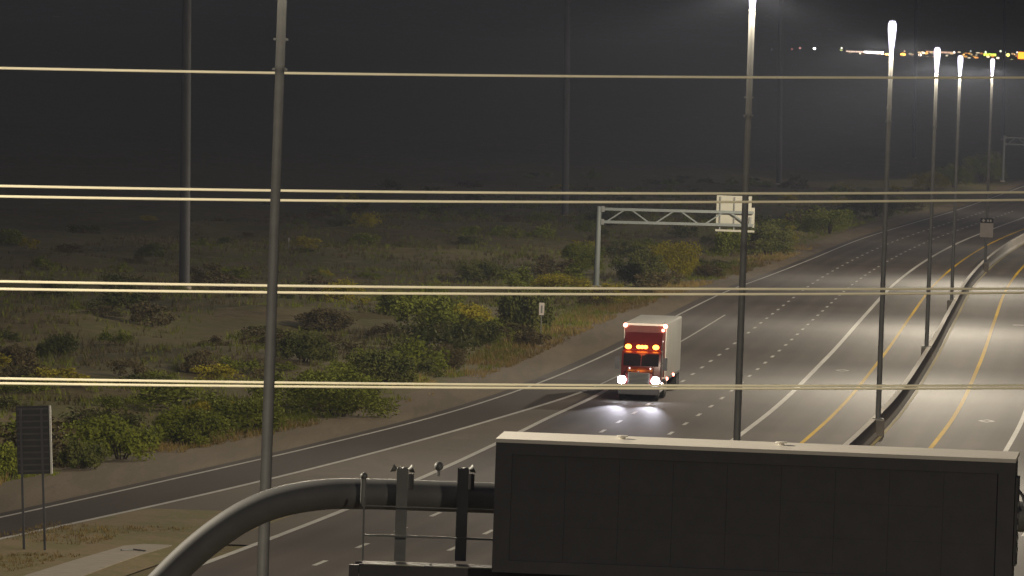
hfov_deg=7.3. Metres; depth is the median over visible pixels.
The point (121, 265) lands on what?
shrub
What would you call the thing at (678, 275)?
shrub
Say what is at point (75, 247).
shrub
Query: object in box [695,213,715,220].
shrub
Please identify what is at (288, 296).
shrub
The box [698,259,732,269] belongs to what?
shrub
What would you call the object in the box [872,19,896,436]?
street lamp
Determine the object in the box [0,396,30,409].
shrub
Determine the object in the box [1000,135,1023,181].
truss sign structure
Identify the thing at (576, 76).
power cable
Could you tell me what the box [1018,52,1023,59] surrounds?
billboard
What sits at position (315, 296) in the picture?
shrub
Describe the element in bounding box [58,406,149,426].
shrub
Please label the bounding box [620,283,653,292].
shrub
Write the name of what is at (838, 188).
shrub
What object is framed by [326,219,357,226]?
shrub
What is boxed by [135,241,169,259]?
shrub
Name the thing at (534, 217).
shrub
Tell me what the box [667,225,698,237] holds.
shrub
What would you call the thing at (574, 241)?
shrub
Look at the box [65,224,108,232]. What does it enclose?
shrub
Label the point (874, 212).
shrub
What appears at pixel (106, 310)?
shrub
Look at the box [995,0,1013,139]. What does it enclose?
transmission pole
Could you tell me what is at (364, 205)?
shrub
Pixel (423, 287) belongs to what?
power cable
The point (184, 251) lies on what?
transmission pole
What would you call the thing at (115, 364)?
shrub
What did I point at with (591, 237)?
shrub
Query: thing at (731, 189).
shrub
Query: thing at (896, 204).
shrub
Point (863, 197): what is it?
shrub
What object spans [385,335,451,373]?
shrub
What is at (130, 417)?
shrub
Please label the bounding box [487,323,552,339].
shrub
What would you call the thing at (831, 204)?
shrub
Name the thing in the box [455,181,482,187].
shrub
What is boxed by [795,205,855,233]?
shrub
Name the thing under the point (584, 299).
shrub
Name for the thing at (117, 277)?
shrub
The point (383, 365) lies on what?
shrub
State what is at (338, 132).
ground
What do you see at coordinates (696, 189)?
shrub
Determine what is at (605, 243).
shrub
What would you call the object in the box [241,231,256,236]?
shrub
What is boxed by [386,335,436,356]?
shrub
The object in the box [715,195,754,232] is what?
highway sign
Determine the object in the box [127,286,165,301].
shrub
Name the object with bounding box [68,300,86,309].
shrub
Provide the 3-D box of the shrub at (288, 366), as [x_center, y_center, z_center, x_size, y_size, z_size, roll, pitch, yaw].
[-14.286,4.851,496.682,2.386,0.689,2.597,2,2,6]
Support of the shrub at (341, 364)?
on the ground at (338, 132)
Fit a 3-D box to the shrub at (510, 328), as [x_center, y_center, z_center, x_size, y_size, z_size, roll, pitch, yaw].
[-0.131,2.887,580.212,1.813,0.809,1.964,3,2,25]
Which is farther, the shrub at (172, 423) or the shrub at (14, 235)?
the shrub at (14, 235)
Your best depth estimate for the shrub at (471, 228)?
873.51 m
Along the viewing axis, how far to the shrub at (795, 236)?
916.11 m
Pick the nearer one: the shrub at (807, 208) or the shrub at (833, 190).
the shrub at (807, 208)
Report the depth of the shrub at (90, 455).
375.07 m
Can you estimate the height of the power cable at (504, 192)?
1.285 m
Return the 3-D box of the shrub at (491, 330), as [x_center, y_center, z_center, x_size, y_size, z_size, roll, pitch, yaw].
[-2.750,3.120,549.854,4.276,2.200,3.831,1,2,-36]
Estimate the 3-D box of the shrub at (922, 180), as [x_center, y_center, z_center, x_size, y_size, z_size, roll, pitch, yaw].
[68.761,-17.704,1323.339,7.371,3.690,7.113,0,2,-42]
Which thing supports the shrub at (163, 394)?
on the ground at (338, 132)
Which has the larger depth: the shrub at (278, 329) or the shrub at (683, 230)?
the shrub at (683, 230)
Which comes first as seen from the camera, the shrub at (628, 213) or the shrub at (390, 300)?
the shrub at (390, 300)
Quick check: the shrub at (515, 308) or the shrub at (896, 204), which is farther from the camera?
the shrub at (896, 204)
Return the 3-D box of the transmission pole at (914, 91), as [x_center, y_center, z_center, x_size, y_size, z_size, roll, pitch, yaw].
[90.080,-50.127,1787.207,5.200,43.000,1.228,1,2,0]
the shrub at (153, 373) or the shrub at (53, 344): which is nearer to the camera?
the shrub at (153, 373)
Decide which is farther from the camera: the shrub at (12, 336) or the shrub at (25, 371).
the shrub at (12, 336)
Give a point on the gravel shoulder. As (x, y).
(70, 483)
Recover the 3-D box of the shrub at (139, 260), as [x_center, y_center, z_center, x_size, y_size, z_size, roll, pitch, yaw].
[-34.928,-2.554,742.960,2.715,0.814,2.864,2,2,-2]
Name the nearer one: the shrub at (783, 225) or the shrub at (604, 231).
the shrub at (604, 231)
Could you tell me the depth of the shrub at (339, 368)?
471.50 m
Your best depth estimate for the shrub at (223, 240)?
809.90 m
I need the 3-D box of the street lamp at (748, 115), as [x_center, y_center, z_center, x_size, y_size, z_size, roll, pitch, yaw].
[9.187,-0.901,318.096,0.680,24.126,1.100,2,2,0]
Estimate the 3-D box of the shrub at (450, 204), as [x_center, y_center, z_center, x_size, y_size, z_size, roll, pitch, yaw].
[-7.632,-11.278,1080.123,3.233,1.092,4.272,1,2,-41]
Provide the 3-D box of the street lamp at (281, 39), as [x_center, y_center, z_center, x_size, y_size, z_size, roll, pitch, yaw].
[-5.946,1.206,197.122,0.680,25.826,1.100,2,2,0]
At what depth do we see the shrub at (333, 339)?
520.79 m
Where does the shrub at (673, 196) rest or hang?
on the ground at (338, 132)
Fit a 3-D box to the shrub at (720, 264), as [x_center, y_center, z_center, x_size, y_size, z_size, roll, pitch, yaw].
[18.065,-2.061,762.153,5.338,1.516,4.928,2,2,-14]
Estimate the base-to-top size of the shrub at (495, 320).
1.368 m
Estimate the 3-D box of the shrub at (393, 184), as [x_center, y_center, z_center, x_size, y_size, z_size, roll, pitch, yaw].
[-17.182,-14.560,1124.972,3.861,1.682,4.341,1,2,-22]
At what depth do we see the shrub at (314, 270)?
722.03 m
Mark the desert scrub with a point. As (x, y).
(117, 343)
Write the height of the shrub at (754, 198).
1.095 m
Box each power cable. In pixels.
[0,67,1023,78]
[0,185,1023,194]
[0,195,1023,202]
[0,280,1023,289]
[0,288,1023,295]
[0,377,1023,386]
[0,382,1023,389]
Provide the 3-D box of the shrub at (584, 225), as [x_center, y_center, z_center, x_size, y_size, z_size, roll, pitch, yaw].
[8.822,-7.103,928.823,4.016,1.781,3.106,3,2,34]
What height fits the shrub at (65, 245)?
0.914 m
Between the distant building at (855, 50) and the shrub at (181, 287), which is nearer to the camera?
the shrub at (181, 287)
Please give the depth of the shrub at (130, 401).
440.45 m
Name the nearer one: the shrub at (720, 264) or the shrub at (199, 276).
the shrub at (199, 276)
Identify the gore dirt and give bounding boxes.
[0,508,290,575]
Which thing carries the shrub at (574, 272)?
on the ground at (338, 132)
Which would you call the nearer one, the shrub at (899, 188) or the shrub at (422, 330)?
the shrub at (422, 330)
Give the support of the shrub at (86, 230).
on the ground at (338, 132)
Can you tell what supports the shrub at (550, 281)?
on the ground at (338, 132)
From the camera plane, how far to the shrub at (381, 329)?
561.52 m
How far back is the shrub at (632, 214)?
964.49 m
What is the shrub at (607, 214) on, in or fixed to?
on the ground at (338, 132)
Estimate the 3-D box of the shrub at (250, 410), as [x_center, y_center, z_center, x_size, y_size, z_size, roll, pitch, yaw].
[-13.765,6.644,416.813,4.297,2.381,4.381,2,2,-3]
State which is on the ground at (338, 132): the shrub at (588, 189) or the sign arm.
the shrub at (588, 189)
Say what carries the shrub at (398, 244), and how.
on the ground at (338, 132)
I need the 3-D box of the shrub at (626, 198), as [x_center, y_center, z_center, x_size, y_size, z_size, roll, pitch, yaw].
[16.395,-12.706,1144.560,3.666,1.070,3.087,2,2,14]
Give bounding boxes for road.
[0,184,1023,575]
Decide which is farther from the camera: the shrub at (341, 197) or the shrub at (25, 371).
the shrub at (341, 197)
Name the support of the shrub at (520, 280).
on the ground at (338, 132)
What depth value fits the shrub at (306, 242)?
792.23 m
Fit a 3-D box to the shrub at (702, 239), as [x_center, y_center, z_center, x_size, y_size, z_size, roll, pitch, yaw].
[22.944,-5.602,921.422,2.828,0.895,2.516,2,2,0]
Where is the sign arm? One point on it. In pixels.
(463, 495)
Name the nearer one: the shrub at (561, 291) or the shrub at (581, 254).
the shrub at (561, 291)
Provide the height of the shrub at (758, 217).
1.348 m
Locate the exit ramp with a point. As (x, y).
(176, 489)
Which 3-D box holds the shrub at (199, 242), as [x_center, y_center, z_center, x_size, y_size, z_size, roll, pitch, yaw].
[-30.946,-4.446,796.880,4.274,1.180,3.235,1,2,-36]
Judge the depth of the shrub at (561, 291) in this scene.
675.01 m
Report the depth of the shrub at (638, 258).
728.63 m
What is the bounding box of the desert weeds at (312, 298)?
[0,194,918,475]
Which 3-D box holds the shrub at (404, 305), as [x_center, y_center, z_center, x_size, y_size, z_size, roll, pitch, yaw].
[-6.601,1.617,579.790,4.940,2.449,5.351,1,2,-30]
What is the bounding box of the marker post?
[539,303,544,325]
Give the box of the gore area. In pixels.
[149,392,590,544]
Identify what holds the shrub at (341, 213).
on the ground at (338, 132)
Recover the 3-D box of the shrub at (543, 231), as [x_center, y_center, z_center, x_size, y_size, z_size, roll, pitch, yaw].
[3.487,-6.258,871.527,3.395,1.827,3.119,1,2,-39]
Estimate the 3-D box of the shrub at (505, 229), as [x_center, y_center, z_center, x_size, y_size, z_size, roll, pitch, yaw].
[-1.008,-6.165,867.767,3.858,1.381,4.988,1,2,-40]
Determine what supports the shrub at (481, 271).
on the ground at (338, 132)
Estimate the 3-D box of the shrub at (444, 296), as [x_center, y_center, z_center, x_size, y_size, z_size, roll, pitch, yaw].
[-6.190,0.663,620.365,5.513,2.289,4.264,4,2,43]
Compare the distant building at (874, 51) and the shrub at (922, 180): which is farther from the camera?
the distant building at (874, 51)
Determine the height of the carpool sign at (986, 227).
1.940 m
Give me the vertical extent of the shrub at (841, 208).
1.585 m
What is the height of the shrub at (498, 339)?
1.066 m
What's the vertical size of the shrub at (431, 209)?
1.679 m
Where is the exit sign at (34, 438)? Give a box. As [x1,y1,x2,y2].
[16,405,52,549]
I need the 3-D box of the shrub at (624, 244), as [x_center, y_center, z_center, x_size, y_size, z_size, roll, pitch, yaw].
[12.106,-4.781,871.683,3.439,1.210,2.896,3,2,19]
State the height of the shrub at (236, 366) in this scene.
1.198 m
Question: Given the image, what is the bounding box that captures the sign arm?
[148,462,1023,575]
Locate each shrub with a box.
[0,228,25,243]
[0,330,21,341]
[0,343,38,367]
[0,353,12,366]
[0,360,50,381]
[0,375,57,392]
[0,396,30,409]
[0,412,80,448]
[0,414,79,466]
[0,441,24,477]
[18,237,40,248]
[31,254,58,267]
[32,367,96,386]
[33,276,80,296]
[35,333,79,357]
[55,422,86,449]
[57,243,79,250]
[58,243,85,252]
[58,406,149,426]
[58,438,108,469]
[59,406,147,433]
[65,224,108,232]
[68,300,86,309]
[68,413,164,460]
[74,229,100,233]
[83,305,126,317]
[86,284,149,312]
[93,394,149,408]
[96,271,143,289]
[97,329,136,344]
[106,262,134,271]
[107,273,149,285]
[108,357,147,375]
[113,373,174,390]
[122,256,148,264]
[125,301,179,326]
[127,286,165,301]
[132,378,223,408]
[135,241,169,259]
[141,368,178,382]
[146,404,239,445]
[167,286,187,289]
[180,349,219,374]
[185,399,234,426]
[190,238,219,245]
[190,262,230,283]
[190,363,244,379]
[195,335,232,345]
[208,275,254,290]
[208,394,287,432]
[210,267,256,278]
[214,356,263,372]
[217,236,234,243]
[221,287,258,297]
[235,325,286,336]
[240,326,288,347]
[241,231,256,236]
[241,369,310,401]
[246,367,275,380]
[266,290,297,298]
[275,329,338,361]
[275,361,300,371]
[276,367,400,417]
[284,369,342,410]
[290,235,322,248]
[294,274,340,298]
[294,307,358,331]
[295,248,314,252]
[299,365,374,388]
[302,287,329,300]
[310,268,327,274]
[319,203,346,215]
[319,269,332,275]
[319,277,370,304]
[320,332,365,351]
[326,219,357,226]
[327,347,366,370]
[335,193,360,206]
[345,232,380,244]
[345,348,418,385]
[347,211,381,226]
[348,202,375,210]
[354,271,386,278]
[365,323,408,336]
[371,289,435,316]
[375,179,403,189]
[384,341,423,359]
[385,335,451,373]
[386,242,416,247]
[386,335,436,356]
[389,316,482,354]
[392,295,461,325]
[404,303,466,326]
[410,198,439,207]
[410,356,446,376]
[413,282,467,306]
[415,205,443,213]
[419,186,443,190]
[420,342,467,369]
[439,203,466,207]
[442,318,503,346]
[451,302,494,322]
[454,235,483,243]
[454,259,518,282]
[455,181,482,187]
[456,316,504,330]
[459,225,481,234]
[464,194,485,199]
[485,332,505,344]
[486,225,525,237]
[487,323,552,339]
[495,286,555,330]
[499,264,539,289]
[500,323,519,332]
[502,213,519,221]
[513,331,544,345]
[516,199,541,207]
[522,211,558,223]
[524,229,548,236]
[528,223,557,238]
[530,253,574,274]
[530,273,592,292]
[547,285,590,297]
[548,184,570,189]
[553,267,586,278]
[560,240,594,255]
[562,241,606,273]
[575,220,604,231]
[576,286,614,305]
[579,187,596,191]
[583,210,619,225]
[585,235,610,243]
[587,283,623,295]
[589,290,630,301]
[590,238,610,246]
[601,228,609,235]
[602,245,652,256]
[604,186,628,194]
[608,247,668,282]
[610,239,636,247]
[615,196,634,200]
[620,211,638,216]
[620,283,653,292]
[630,211,645,218]
[630,237,661,247]
[634,270,670,287]
[646,243,669,248]
[651,240,702,277]
[656,271,685,284]
[657,186,680,197]
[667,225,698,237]
[685,187,702,191]
[689,261,729,273]
[694,263,725,277]
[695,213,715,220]
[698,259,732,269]
[699,235,716,241]
[711,228,749,256]
[721,187,742,191]
[724,177,737,184]
[747,220,797,254]
[747,233,765,249]
[749,177,761,184]
[750,195,766,200]
[753,218,800,230]
[754,214,772,222]
[771,224,801,242]
[778,191,798,200]
[782,175,809,188]
[786,207,823,215]
[786,209,814,224]
[786,211,827,230]
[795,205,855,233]
[822,189,843,196]
[826,195,849,206]
[827,184,848,191]
[832,181,853,190]
[835,205,858,214]
[838,203,860,206]
[842,187,862,199]
[847,191,905,216]
[852,194,872,207]
[862,215,873,219]
[877,197,908,210]
[890,185,905,191]
[897,202,925,211]
[907,170,951,189]
[935,162,976,186]
[962,149,1008,181]
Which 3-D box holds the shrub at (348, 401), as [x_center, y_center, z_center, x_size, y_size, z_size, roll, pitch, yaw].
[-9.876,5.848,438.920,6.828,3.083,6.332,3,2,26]
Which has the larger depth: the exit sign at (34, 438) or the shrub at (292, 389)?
the shrub at (292, 389)
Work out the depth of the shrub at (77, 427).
391.77 m
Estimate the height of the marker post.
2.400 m
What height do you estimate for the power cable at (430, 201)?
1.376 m
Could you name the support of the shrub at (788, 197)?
on the ground at (338, 132)
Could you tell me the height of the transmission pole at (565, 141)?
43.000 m
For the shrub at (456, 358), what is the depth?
511.54 m
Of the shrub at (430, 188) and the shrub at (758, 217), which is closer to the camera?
the shrub at (758, 217)
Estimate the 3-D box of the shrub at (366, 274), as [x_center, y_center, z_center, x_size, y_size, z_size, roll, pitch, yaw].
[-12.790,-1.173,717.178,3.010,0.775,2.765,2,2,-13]
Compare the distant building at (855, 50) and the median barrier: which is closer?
the median barrier
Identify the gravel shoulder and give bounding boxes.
[0,179,1023,512]
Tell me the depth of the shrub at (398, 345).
511.85 m
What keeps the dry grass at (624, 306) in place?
on the ground at (338, 132)
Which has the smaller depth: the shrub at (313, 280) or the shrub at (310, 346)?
the shrub at (310, 346)
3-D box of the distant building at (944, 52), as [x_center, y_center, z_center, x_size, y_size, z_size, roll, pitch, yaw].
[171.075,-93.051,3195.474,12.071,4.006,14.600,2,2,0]
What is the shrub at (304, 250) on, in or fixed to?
on the ground at (338, 132)
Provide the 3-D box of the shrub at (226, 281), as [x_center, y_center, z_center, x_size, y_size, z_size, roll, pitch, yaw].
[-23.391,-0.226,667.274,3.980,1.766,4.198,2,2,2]
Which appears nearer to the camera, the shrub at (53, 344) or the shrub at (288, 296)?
the shrub at (53, 344)
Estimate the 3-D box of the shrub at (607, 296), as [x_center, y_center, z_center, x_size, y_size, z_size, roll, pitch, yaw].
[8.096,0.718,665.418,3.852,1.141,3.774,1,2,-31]
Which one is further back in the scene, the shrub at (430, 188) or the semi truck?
the shrub at (430, 188)
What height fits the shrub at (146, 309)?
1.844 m
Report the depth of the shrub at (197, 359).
489.74 m
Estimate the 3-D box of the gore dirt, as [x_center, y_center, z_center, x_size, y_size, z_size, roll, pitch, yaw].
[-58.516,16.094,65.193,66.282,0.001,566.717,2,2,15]
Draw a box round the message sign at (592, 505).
[492,431,1019,575]
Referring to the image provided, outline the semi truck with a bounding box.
[615,315,681,400]
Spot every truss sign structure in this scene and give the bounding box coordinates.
[592,206,753,286]
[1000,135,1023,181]
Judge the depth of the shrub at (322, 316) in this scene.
581.10 m
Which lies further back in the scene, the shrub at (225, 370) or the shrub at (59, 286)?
the shrub at (59, 286)
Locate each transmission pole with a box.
[177,0,190,288]
[560,0,569,215]
[775,0,782,184]
[912,0,916,157]
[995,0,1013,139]
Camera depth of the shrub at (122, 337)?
541.41 m
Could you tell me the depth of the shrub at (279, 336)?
524.27 m
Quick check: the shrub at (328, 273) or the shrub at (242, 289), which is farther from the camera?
the shrub at (328, 273)
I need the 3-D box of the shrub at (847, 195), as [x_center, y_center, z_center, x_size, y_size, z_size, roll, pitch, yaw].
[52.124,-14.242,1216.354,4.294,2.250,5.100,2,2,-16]
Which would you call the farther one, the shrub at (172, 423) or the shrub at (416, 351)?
the shrub at (416, 351)
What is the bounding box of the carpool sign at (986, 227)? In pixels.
[980,218,993,237]
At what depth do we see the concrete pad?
308.31 m
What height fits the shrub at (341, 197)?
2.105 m
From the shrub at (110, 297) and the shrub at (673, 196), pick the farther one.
the shrub at (673, 196)
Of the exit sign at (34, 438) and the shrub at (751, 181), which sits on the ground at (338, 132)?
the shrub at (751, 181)
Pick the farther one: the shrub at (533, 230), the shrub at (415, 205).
the shrub at (415, 205)
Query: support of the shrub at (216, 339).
on the ground at (338, 132)
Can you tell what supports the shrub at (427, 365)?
on the ground at (338, 132)
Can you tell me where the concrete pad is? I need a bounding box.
[25,544,171,575]
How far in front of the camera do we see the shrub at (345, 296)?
617.21 m
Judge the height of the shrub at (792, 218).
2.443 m
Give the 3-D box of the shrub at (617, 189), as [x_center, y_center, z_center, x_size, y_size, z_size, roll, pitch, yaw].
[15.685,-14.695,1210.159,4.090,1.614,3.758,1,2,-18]
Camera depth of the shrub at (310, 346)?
503.62 m
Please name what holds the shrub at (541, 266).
on the ground at (338, 132)
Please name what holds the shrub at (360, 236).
on the ground at (338, 132)
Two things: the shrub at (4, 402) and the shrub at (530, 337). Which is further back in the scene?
the shrub at (530, 337)
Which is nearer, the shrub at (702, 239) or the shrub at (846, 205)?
the shrub at (702, 239)
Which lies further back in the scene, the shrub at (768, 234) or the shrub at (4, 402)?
the shrub at (768, 234)
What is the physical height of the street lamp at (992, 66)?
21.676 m
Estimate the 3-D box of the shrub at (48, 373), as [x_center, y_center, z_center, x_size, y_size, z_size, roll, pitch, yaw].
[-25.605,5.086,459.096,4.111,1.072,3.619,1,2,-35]
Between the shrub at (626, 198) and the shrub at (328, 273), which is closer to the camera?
the shrub at (328, 273)
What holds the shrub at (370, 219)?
on the ground at (338, 132)
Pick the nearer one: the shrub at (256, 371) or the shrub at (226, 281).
the shrub at (256, 371)
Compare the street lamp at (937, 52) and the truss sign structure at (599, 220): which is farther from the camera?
the truss sign structure at (599, 220)
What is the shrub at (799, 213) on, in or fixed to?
on the ground at (338, 132)
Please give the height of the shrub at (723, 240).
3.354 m
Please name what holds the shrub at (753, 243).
on the ground at (338, 132)
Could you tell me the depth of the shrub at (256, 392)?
451.36 m
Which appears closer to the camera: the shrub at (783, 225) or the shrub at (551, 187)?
the shrub at (783, 225)
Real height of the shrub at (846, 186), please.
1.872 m
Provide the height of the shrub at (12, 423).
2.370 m
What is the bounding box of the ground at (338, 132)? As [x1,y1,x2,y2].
[0,0,1023,575]
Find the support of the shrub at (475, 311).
on the ground at (338, 132)
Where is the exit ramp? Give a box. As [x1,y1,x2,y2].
[0,378,605,537]
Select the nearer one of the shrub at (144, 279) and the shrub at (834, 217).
the shrub at (144, 279)
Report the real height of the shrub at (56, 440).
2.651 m
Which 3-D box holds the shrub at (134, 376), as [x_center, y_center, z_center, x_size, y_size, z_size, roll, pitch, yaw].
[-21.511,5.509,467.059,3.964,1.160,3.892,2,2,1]
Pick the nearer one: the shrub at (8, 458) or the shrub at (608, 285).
the shrub at (8, 458)
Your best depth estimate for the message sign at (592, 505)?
124.76 m
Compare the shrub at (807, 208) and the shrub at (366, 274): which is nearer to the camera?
the shrub at (366, 274)
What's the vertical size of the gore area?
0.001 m
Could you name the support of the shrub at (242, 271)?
on the ground at (338, 132)
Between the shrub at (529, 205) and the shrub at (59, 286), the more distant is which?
the shrub at (529, 205)
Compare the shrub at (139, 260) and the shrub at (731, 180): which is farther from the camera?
the shrub at (731, 180)
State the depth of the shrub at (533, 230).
889.11 m
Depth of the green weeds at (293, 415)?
529.24 m
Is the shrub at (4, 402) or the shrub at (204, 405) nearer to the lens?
the shrub at (204, 405)
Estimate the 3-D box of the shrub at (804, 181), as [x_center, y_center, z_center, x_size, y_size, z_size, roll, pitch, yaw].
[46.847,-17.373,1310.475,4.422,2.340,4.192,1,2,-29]
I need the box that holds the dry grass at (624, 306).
[0,242,820,484]
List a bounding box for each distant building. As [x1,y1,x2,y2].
[844,49,864,52]
[862,49,884,53]
[925,49,955,56]
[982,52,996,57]
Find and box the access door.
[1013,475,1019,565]
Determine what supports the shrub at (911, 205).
on the ground at (338, 132)
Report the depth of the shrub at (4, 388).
456.73 m
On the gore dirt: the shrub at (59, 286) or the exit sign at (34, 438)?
the exit sign at (34, 438)
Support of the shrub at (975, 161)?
on the ground at (338, 132)
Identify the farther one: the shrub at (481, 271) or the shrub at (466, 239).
the shrub at (466, 239)
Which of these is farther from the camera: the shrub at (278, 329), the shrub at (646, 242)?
the shrub at (646, 242)
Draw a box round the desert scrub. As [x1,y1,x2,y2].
[0,183,940,421]
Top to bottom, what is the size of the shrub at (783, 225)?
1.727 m
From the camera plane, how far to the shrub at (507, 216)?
963.23 m
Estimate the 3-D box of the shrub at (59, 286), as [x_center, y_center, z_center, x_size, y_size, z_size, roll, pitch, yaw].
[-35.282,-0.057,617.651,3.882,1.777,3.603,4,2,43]
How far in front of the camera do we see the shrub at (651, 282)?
710.15 m
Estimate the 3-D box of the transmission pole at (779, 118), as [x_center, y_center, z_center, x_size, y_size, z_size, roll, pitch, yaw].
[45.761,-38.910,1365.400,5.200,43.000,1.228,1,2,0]
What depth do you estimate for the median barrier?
543.31 m
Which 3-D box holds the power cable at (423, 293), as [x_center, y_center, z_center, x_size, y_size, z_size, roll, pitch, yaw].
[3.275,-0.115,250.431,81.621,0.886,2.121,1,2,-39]
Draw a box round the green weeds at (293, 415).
[0,255,776,482]
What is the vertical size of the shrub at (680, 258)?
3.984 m
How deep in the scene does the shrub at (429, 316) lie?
573.57 m
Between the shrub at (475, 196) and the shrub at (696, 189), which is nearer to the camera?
the shrub at (475, 196)
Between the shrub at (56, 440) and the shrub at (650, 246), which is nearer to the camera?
the shrub at (56, 440)
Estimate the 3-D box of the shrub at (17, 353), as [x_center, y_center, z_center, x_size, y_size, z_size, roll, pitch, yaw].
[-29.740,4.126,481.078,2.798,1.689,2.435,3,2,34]
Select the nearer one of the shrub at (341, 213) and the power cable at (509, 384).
the power cable at (509, 384)
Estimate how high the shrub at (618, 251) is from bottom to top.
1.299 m
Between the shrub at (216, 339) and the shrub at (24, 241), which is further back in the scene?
the shrub at (24, 241)
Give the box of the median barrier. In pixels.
[843,233,1023,445]
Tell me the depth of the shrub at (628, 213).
1003.09 m
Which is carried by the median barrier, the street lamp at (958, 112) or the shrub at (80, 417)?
the street lamp at (958, 112)
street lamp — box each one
[257,0,287,575]
[733,0,755,440]
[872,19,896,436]
[921,46,940,355]
[947,54,962,309]
[984,58,994,271]
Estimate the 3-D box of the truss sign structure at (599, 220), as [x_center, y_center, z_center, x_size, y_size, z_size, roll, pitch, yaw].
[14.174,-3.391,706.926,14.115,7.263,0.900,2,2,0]
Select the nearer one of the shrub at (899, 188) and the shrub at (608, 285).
the shrub at (608, 285)
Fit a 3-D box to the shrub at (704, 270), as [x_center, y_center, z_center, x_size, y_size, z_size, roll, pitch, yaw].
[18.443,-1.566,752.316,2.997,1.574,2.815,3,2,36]
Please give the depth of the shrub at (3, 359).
475.61 m
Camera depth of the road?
520.24 m
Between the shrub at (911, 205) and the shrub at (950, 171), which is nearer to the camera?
the shrub at (911, 205)
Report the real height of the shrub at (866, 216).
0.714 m
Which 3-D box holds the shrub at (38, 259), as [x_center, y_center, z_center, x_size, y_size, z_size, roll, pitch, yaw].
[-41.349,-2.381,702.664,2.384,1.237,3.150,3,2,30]
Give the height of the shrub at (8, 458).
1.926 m

